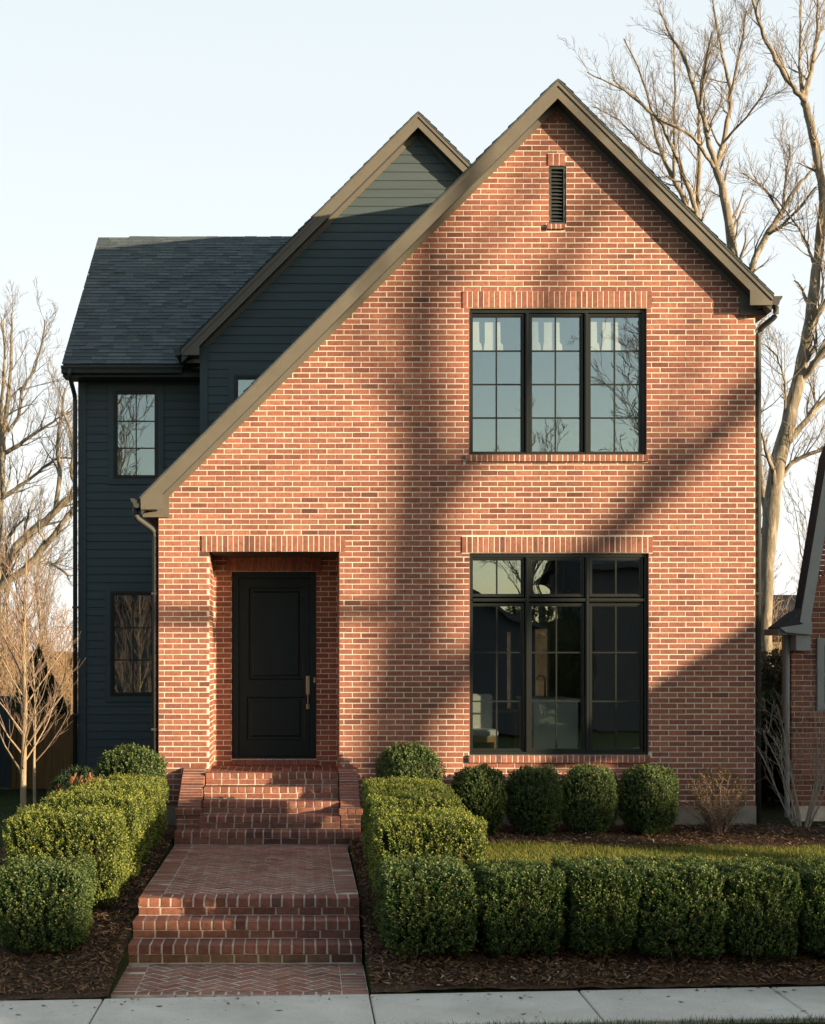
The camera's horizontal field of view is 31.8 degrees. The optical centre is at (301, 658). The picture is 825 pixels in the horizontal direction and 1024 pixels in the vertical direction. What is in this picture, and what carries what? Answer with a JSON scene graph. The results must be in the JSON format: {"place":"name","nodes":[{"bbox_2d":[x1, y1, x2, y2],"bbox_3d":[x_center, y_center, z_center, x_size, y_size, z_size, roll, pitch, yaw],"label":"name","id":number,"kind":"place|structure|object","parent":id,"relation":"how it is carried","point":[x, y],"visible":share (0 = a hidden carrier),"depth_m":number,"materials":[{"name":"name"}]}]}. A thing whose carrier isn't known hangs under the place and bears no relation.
{"place":"outdoors","nodes":[
{"label":"outdoors","id":0,"kind":"place"},
{"bbox_2d":[0,788,47,847],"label":"grass","id":1,"kind":"structure","parent":0,"point":[16,803],"depth_m":21.11,"materials":[{"name":"plant"}]},
{"bbox_2d":[3,629,546,711],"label":"hill","id":2,"kind":"structure","parent":0,"point":[540,665],"depth_m":98.68,"materials":[{"name":"brown plant"}]},
{"bbox_2d":[0,986,824,1023],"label":"sidewalk","id":3,"kind":"structure","parent":0,"point":[659,1005],"depth_m":10.84,"materials":[{"name":"concrete"}]},
{"bbox_2d":[1,987,805,1022],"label":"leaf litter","id":4,"kind":"object","parent":3,"relation":"on","point":[416,999],"visible":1,"depth_m":11.10,"materials":[{"name":"brown plant"}]},
{"bbox_2d":[0,712,824,1023],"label":"ground","id":5,"kind":"structure","parent":0,"point":[772,812],"depth_m":13.31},
{"bbox_2d":[0,696,13,787],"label":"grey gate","id":6,"kind":"structure","parent":5,"relation":"on","point":[5,769],"depth_m":23.19,"materials":[{"name":"wood"}]},
{"bbox_2d":[3,478,30,526],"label":"woodland tree","id":7,"kind":"object","parent":5,"relation":"on","point":[15,508],"visible":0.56,"depth_m":48.88,"materials":[{"name":"brown plant"}]},
{"bbox_2d":[0,400,45,695],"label":"woodland tree","id":8,"kind":"object","parent":5,"relation":"on","point":[11,539],"visible":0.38,"depth_m":49.47,"materials":[{"name":"brown plant"}]},
{"bbox_2d":[4,522,46,663],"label":"woodland tree","id":9,"kind":"object","parent":5,"relation":"on","point":[16,596],"visible":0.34,"depth_m":56.97,"materials":[{"name":"brown plant"}]},
{"bbox_2d":[7,475,54,532],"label":"woodland tree","id":10,"kind":"object","parent":5,"relation":"on","point":[33,500],"visible":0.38,"depth_m":60.98,"materials":[{"name":"brown plant"}]},
{"bbox_2d":[0,637,70,810],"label":"young tree","id":11,"kind":"object","parent":5,"relation":"on","point":[34,768],"visible":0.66,"depth_m":18.39,"materials":[{"name":"brown plant"}]},
{"bbox_2d":[2,465,72,634],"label":"woodland tree","id":12,"kind":"object","parent":5,"relation":"on","point":[18,537],"visible":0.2,"depth_m":56.81,"materials":[{"name":"brown plant"}]},
{"bbox_2d":[4,485,71,669],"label":"woodland tree","id":13,"kind":"object","parent":5,"relation":"on","point":[41,573],"visible":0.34,"depth_m":64.52,"materials":[{"name":"brown plant"}]},
{"bbox_2d":[0,349,77,594],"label":"bare tree","id":14,"kind":"object","parent":5,"relation":"on","point":[40,523],"visible":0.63,"depth_m":42.85,"materials":[{"name":"brown plant"}]},
{"bbox_2d":[0,276,77,561],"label":"bare tree","id":15,"kind":"object","parent":5,"relation":"on","point":[5,427],"visible":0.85,"depth_m":43.80,"materials":[{"name":"brown plant"}]},
{"bbox_2d":[0,561,77,714],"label":"thicket","id":16,"kind":"object","parent":5,"relation":"on","point":[57,672],"visible":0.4,"depth_m":49.96,"materials":[{"name":"brown plant"}]},
{"bbox_2d":[11,499,69,667],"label":"woodland tree","id":17,"kind":"object","parent":5,"relation":"on","point":[68,561],"visible":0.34,"depth_m":65.12,"materials":[{"name":"brown plant"}]},
{"bbox_2d":[19,540,62,664],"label":"woodland tree","id":18,"kind":"object","parent":5,"relation":"on","point":[53,592],"visible":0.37,"depth_m":60.21,"materials":[{"name":"brown plant"}]},
{"bbox_2d":[12,641,70,714],"bbox_3d":[-4.957,0.901,26.979,1.382,2.485,1.388,0,0,0],"label":"evergreen tree","id":19,"kind":"object","parent":5,"relation":"on","point":[59,709],"visible":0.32,"depth_m":26.77,"materials":[{"name":"green plant"}]},
{"bbox_2d":[0,513,85,809],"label":"young tree","id":20,"kind":"object","parent":5,"relation":"on","point":[23,671],"visible":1,"depth_m":16.98,"materials":[{"name":"brown plant"}]},
{"bbox_2d":[12,712,77,788],"bbox_3d":[-4.062,1.480,23.200,1.195,1.240,0.080,0,0,0],"label":"cedar fence","id":21,"kind":"object","parent":5,"relation":"on","point":[56,757],"visible":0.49,"depth_m":23.19,"materials":[{"name":"brown wood"}]},
{"bbox_2d":[47,764,102,792],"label":"evergreen shrub","id":22,"kind":"object","parent":5,"relation":"on","point":[63,780],"visible":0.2,"depth_m":18.44,"materials":[{"name":"green plant"}]},
{"bbox_2d":[0,825,176,1000],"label":"mulch bed","id":23,"kind":"object","parent":5,"relation":"on","point":[69,992],"visible":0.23,"depth_m":11.93,"materials":[{"name":"soil"}]},
{"bbox_2d":[0,853,98,955],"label":"boxwood shrub","id":24,"kind":"object","parent":23,"relation":"on","point":[44,899],"visible":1,"depth_m":12.08,"materials":[{"name":"green plant"}]},
{"bbox_2d":[46,783,64,797],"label":"red perennial","id":25,"kind":"object","parent":23,"relation":"on","point":[56,790],"visible":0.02,"depth_m":15.89,"materials":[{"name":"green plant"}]},
{"bbox_2d":[1,801,134,909],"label":"boxwood shrub","id":26,"kind":"object","parent":23,"relation":"on","point":[95,833],"visible":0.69,"depth_m":13.25,"materials":[{"name":"green plant"}]},
{"bbox_2d":[63,773,82,790],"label":"red perennial","id":27,"kind":"object","parent":23,"relation":"on","point":[71,779],"visible":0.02,"depth_m":15.65,"materials":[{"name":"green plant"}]},
{"bbox_2d":[38,786,146,878],"bbox_3d":[-2.103,1.784,14.544,1.092,0.978,0.938,0,0,0],"label":"boxwood shrub","id":28,"kind":"object","parent":23,"relation":"on","point":[131,805],"visible":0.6,"depth_m":14.30,"materials":[{"name":"green plant"}]},
{"bbox_2d":[82,772,103,788],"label":"red perennial","id":29,"kind":"object","parent":23,"relation":"on","point":[91,775],"visible":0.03,"depth_m":15.41,"materials":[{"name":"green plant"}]},
{"bbox_2d":[69,778,159,863],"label":"boxwood shrub","id":30,"kind":"object","parent":23,"relation":"on","point":[149,825],"visible":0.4,"depth_m":15.15,"materials":[{"name":"green plant"}]},
{"bbox_2d":[85,772,169,849],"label":"boxwood shrub","id":31,"kind":"object","parent":23,"relation":"on","point":[161,812],"visible":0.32,"depth_m":16.02,"materials":[{"name":"green plant"}]},
{"bbox_2d":[93,742,169,803],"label":"boxwood shrub","id":32,"kind":"object","parent":23,"relation":"on","point":[116,760],"visible":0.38,"depth_m":16.91,"materials":[{"name":"green plant"}]},
{"bbox_2d":[111,964,368,998],"bbox_3d":[-0.493,2.705,11.866,2.050,0.144,1.128,0,0,0],"label":"brick landing","id":33,"kind":"object","parent":5,"relation":"on","point":[175,980],"visible":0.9,"depth_m":11.80,"materials":[{"name":"red brick"}]},
{"bbox_2d":[128,894,361,963],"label":"walk steps","id":34,"kind":"structure","parent":5,"relation":"on","point":[246,929],"depth_m":12.70,"materials":[{"name":"brick"}]},
{"bbox_2d":[142,845,357,894],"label":"brick walkway","id":35,"kind":"structure","parent":5,"relation":"on","point":[255,869],"depth_m":14.57,"materials":[{"name":"red brick"}]},
{"bbox_2d":[174,767,362,849],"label":"porch steps","id":36,"kind":"structure","parent":5,"relation":"on","point":[266,808],"depth_m":17.21,"materials":[{"name":"brick"}]},
{"bbox_2d":[0,822,824,994],"bbox_3d":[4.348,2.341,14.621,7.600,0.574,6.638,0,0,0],"label":"mulch bed","id":37,"kind":"object","parent":5,"relation":"on","point":[395,987],"visible":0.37,"depth_m":12.00,"materials":[{"name":"brown wood"}]},
{"bbox_2d":[361,775,447,832],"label":"boxwood shrub","id":38,"kind":"object","parent":37,"relation":"on","point":[396,779],"visible":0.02,"depth_m":15.85,"materials":[{"name":"green plant"}]},
{"bbox_2d":[360,775,454,855],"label":"boxwood shrub","id":39,"kind":"object","parent":37,"relation":"on","point":[382,785],"visible":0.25,"depth_m":14.88,"materials":[{"name":"green plant"}]},
{"bbox_2d":[374,740,446,781],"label":"boxwood shrub","id":40,"kind":"object","parent":37,"relation":"on","point":[399,760],"visible":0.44,"depth_m":16.98,"materials":[{"name":"green plant"}]},
{"bbox_2d":[362,788,465,879],"bbox_3d":[1.114,1.765,14.086,1.026,0.988,0.960,0,0,0],"label":"boxwood shrub","id":41,"kind":"object","parent":37,"relation":"on","point":[411,799],"visible":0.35,"depth_m":13.88,"materials":[{"name":"green plant"}]},
{"bbox_2d":[373,853,481,961],"bbox_3d":[1.052,2.108,12.265,0.858,0.837,0.996,0,0,-3],"label":"boxwood shrub","id":42,"kind":"object","parent":37,"relation":"on","point":[420,901],"visible":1,"depth_m":11.90,"materials":[{"name":"green plant"}]},
{"bbox_2d":[368,802,488,905],"bbox_3d":[1.161,1.862,13.229,1.103,1.016,0.977,0,0,0],"label":"boxwood shrub","id":43,"kind":"object","parent":37,"relation":"on","point":[430,832],"visible":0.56,"depth_m":12.89,"materials":[{"name":"green plant"}]},
{"bbox_2d":[451,762,508,834],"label":"boxwood shrub","id":44,"kind":"object","parent":37,"relation":"on","point":[479,792],"visible":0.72,"depth_m":16.98,"materials":[{"name":"green plant"}]},
{"bbox_2d":[468,856,568,959],"bbox_3d":[1.818,2.115,12.288,0.766,0.837,0.996,0,0,-4],"label":"boxwood shrub","id":45,"kind":"object","parent":37,"relation":"on","point":[517,900],"visible":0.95,"depth_m":11.92,"materials":[{"name":"green plant"}]},
{"bbox_2d":[504,764,566,834],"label":"boxwood shrub","id":46,"kind":"object","parent":37,"relation":"on","point":[535,798],"visible":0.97,"depth_m":17.03,"materials":[{"name":"green plant"}]},
{"bbox_2d":[558,762,620,834],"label":"boxwood shrub","id":47,"kind":"object","parent":37,"relation":"on","point":[592,801],"visible":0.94,"depth_m":17.04,"materials":[{"name":"green plant"}]},
{"bbox_2d":[550,851,642,962],"bbox_3d":[2.489,2.113,12.287,0.661,0.871,0.996,0,0,-2],"label":"boxwood shrub","id":48,"kind":"object","parent":37,"relation":"on","point":[600,902],"visible":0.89,"depth_m":11.92,"materials":[{"name":"green plant"}]},
{"bbox_2d":[617,763,679,835],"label":"boxwood shrub","id":49,"kind":"object","parent":37,"relation":"on","point":[647,793],"visible":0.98,"depth_m":17.02,"materials":[{"name":"green plant"}]},
{"bbox_2d":[619,852,729,958],"bbox_3d":[3.184,2.120,12.295,0.857,0.863,1.001,0,0,1],"label":"boxwood shrub","id":50,"kind":"object","parent":37,"relation":"on","point":[678,898],"visible":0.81,"depth_m":11.91,"materials":[{"name":"green plant"}]},
{"bbox_2d":[679,762,761,832],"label":"brown shrub","id":51,"kind":"object","parent":37,"relation":"on","point":[708,810],"visible":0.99,"depth_m":17.22,"materials":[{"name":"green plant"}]},
{"bbox_2d":[709,854,805,966],"bbox_3d":[3.835,2.132,12.287,0.734,0.859,0.998,0,0,0],"label":"boxwood shrub","id":52,"kind":"object","parent":37,"relation":"on","point":[760,898],"visible":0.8,"depth_m":11.91,"materials":[{"name":"green plant"}]},
{"bbox_2d":[745,662,824,827],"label":"bare shrub","id":53,"kind":"object","parent":37,"relation":"on","point":[797,822],"visible":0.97,"depth_m":17.70,"materials":[{"name":"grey plant"}]},
{"bbox_2d":[776,853,824,955],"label":"boxwood shrub","id":54,"kind":"object","parent":37,"relation":"on","point":[811,926],"visible":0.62,"depth_m":11.95,"materials":[{"name":"green plant"}]},
{"bbox_2d":[61,79,782,825],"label":"brick house","id":55,"kind":"structure","parent":5,"relation":"on","point":[405,427],"depth_m":18.00,"materials":[{"name":"brick"}]},
{"bbox_2d":[110,591,151,695],"bbox_3d":[-2.678,-0.235,22.915,0.715,1.670,0.090,0,0,0],"label":"window","id":56,"kind":"structure","parent":55,"relation":"in","point":[112,593],"depth_m":22.89,"materials":[{"name":"paint"}]},
{"bbox_2d":[113,390,157,478],"bbox_3d":[-2.627,-3.562,22.915,0.715,1.415,0.090,0,0,0],"label":"window","id":57,"kind":"structure","parent":55,"relation":"in","point":[115,392],"depth_m":22.89,"materials":[{"name":"paint"}]},
{"bbox_2d":[234,375,259,400],"bbox_3d":[-0.630,-3.580,22.015,0.800,1.500,0.090,0,0,0],"label":"window","id":58,"kind":"structure","parent":55,"relation":"in","point":[236,377],"depth_m":21.99,"materials":[{"name":"paint"}]},
{"bbox_2d":[239,579,309,755],"bbox_3d":[-0.356,0.116,19.044,0.940,2.347,0.112,0,0,0],"label":"front door","id":59,"kind":"structure","parent":55,"relation":"in","point":[274,678],"depth_m":19.06,"materials":[{"name":"paint"}]},
{"bbox_2d":[473,694,496,754],"bbox_3d":[2.290,0.950,18.650,0.460,0.980,0.460,0,0,0],"label":"dining chair","id":60,"kind":"object","parent":55,"relation":"in","point":[484,730],"visible":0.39,"depth_m":18.80,"materials":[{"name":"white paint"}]},
{"bbox_2d":[480,708,519,754],"bbox_3d":[2.800,1.100,20.500,0.500,0.760,0.800,0,0,0],"label":"dining table","id":61,"kind":"object","parent":55,"relation":"in","point":[508,711],"visible":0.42,"depth_m":20.14,"materials":[{"name":"brown wood"}]},
{"bbox_2d":[516,696,580,754],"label":"kitchen island","id":62,"kind":"structure","parent":55,"relation":"in","point":[543,724],"depth_m":18.95,"materials":[{"name":"white paint"}]},
{"bbox_2d":[536,675,552,697],"bbox_3d":[3.290,0.373,19.500,0.239,0.309,0.024,0,0,0],"label":"kitchen faucet","id":63,"kind":"object","parent":62,"relation":"on","point":[537,677],"visible":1,"depth_m":19.49,"materials":[{"name":"black metal"}]},
{"bbox_2d":[469,310,644,454],"bbox_3d":[3.207,-3.463,18.087,2.213,1.820,0.116,0,0,0],"label":"window","id":64,"kind":"structure","parent":55,"relation":"in","point":[529,339],"depth_m":18.07,"materials":[{"name":"paint"}]},
{"bbox_2d":[469,554,647,753],"bbox_3d":[3.223,-0.057,18.087,2.233,2.513,0.116,0,0,0],"label":"window","id":65,"kind":"structure","parent":55,"relation":"in","point":[525,560],"depth_m":18.06,"materials":[{"name":"paint"}]},
{"bbox_2d":[348,1013,824,1023],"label":"grass","id":66,"kind":"structure","parent":5,"relation":"on","point":[792,1018],"depth_m":10.44,"materials":[{"name":"green plant"}]},
{"bbox_2d":[572,0,736,221],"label":"bare tree","id":67,"kind":"object","parent":5,"relation":"on","point":[696,205],"visible":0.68,"depth_m":37.53,"materials":[{"name":"brown plant"}]},
{"bbox_2d":[536,576,796,676],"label":"thicket","id":68,"kind":"object","parent":5,"relation":"on","point":[778,644],"visible":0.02,"depth_m":46.84,"materials":[{"name":"brown plant"}]},
{"bbox_2d":[557,0,813,348],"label":"bare tree","id":69,"kind":"object","parent":5,"relation":"on","point":[728,216],"visible":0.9,"depth_m":34.77,"materials":[{"name":"brown plant"}]},
{"bbox_2d":[762,448,767,489],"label":"woodland tree","id":70,"kind":"object","parent":5,"relation":"on","point":[766,478],"visible":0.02,"depth_m":45.48,"materials":[{"name":"brown plant"}]},
{"bbox_2d":[761,646,781,693],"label":"evergreen shrub","id":71,"kind":"object","parent":5,"relation":"on","point":[771,677],"visible":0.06,"depth_m":26.64,"materials":[{"name":"green plant"}]},
{"bbox_2d":[761,688,783,803],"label":"evergreen shrub","id":72,"kind":"object","parent":5,"relation":"on","point":[767,791],"visible":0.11,"depth_m":20.40,"materials":[{"name":"green plant"}]},
{"bbox_2d":[761,427,783,580],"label":"woodland tree","id":73,"kind":"object","parent":5,"relation":"on","point":[775,577],"visible":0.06,"depth_m":58.06,"materials":[{"name":"brown plant"}]},
{"bbox_2d":[722,108,824,272],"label":"bare tree","id":74,"kind":"object","parent":5,"relation":"on","point":[763,241],"visible":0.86,"depth_m":32.82,"materials":[{"name":"brown plant"}]},
{"bbox_2d":[727,0,824,666],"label":"bare tree","id":75,"kind":"object","parent":5,"relation":"on","point":[789,431],"visible":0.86,"depth_m":31.89,"materials":[{"name":"brown plant"}]},
{"bbox_2d":[761,442,792,622],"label":"woodland tree","id":76,"kind":"object","parent":5,"relation":"on","point":[761,520],"visible":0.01,"depth_m":44.31,"materials":[{"name":"brown plant"}]},
{"bbox_2d":[772,595,795,649],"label":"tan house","id":77,"kind":"structure","parent":5,"relation":"on","point":[791,601],"depth_m":54.67,"materials":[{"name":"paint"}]},
{"bbox_2d":[764,444,824,820],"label":"neighbour house","id":78,"kind":"structure","parent":5,"relation":"on","point":[800,628],"depth_m":18.60,"materials":[{"name":"brick"}]},
{"bbox_2d":[816,638,824,709],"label":"window","id":79,"kind":"structure","parent":78,"relation":"in","point":[820,642],"depth_m":18.56,"materials":[{"name":"white glass"}]},
{"bbox_2d":[781,395,824,599],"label":"woodland tree","id":80,"kind":"object","parent":5,"relation":"on","point":[802,524],"visible":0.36,"depth_m":52.66,"materials":[{"name":"brown plant"}]},
{"bbox_2d":[783,547,823,583],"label":"woodland tree","id":81,"kind":"object","parent":5,"relation":"on","point":[794,566],"visible":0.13,"depth_m":60.45,"materials":[{"name":"brown plant"}]},
{"bbox_2d":[0,0,824,651],"label":"sky","id":82,"kind":"structure","parent":0,"point":[119,118],"materials":[{"name":"white"}]},
{"bbox_2d":[484,840,824,868],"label":"grass","id":83,"kind":"structure","parent":0,"point":[676,852],"depth_m":15.90,"materials":[{"name":"green plant"}]}
]}

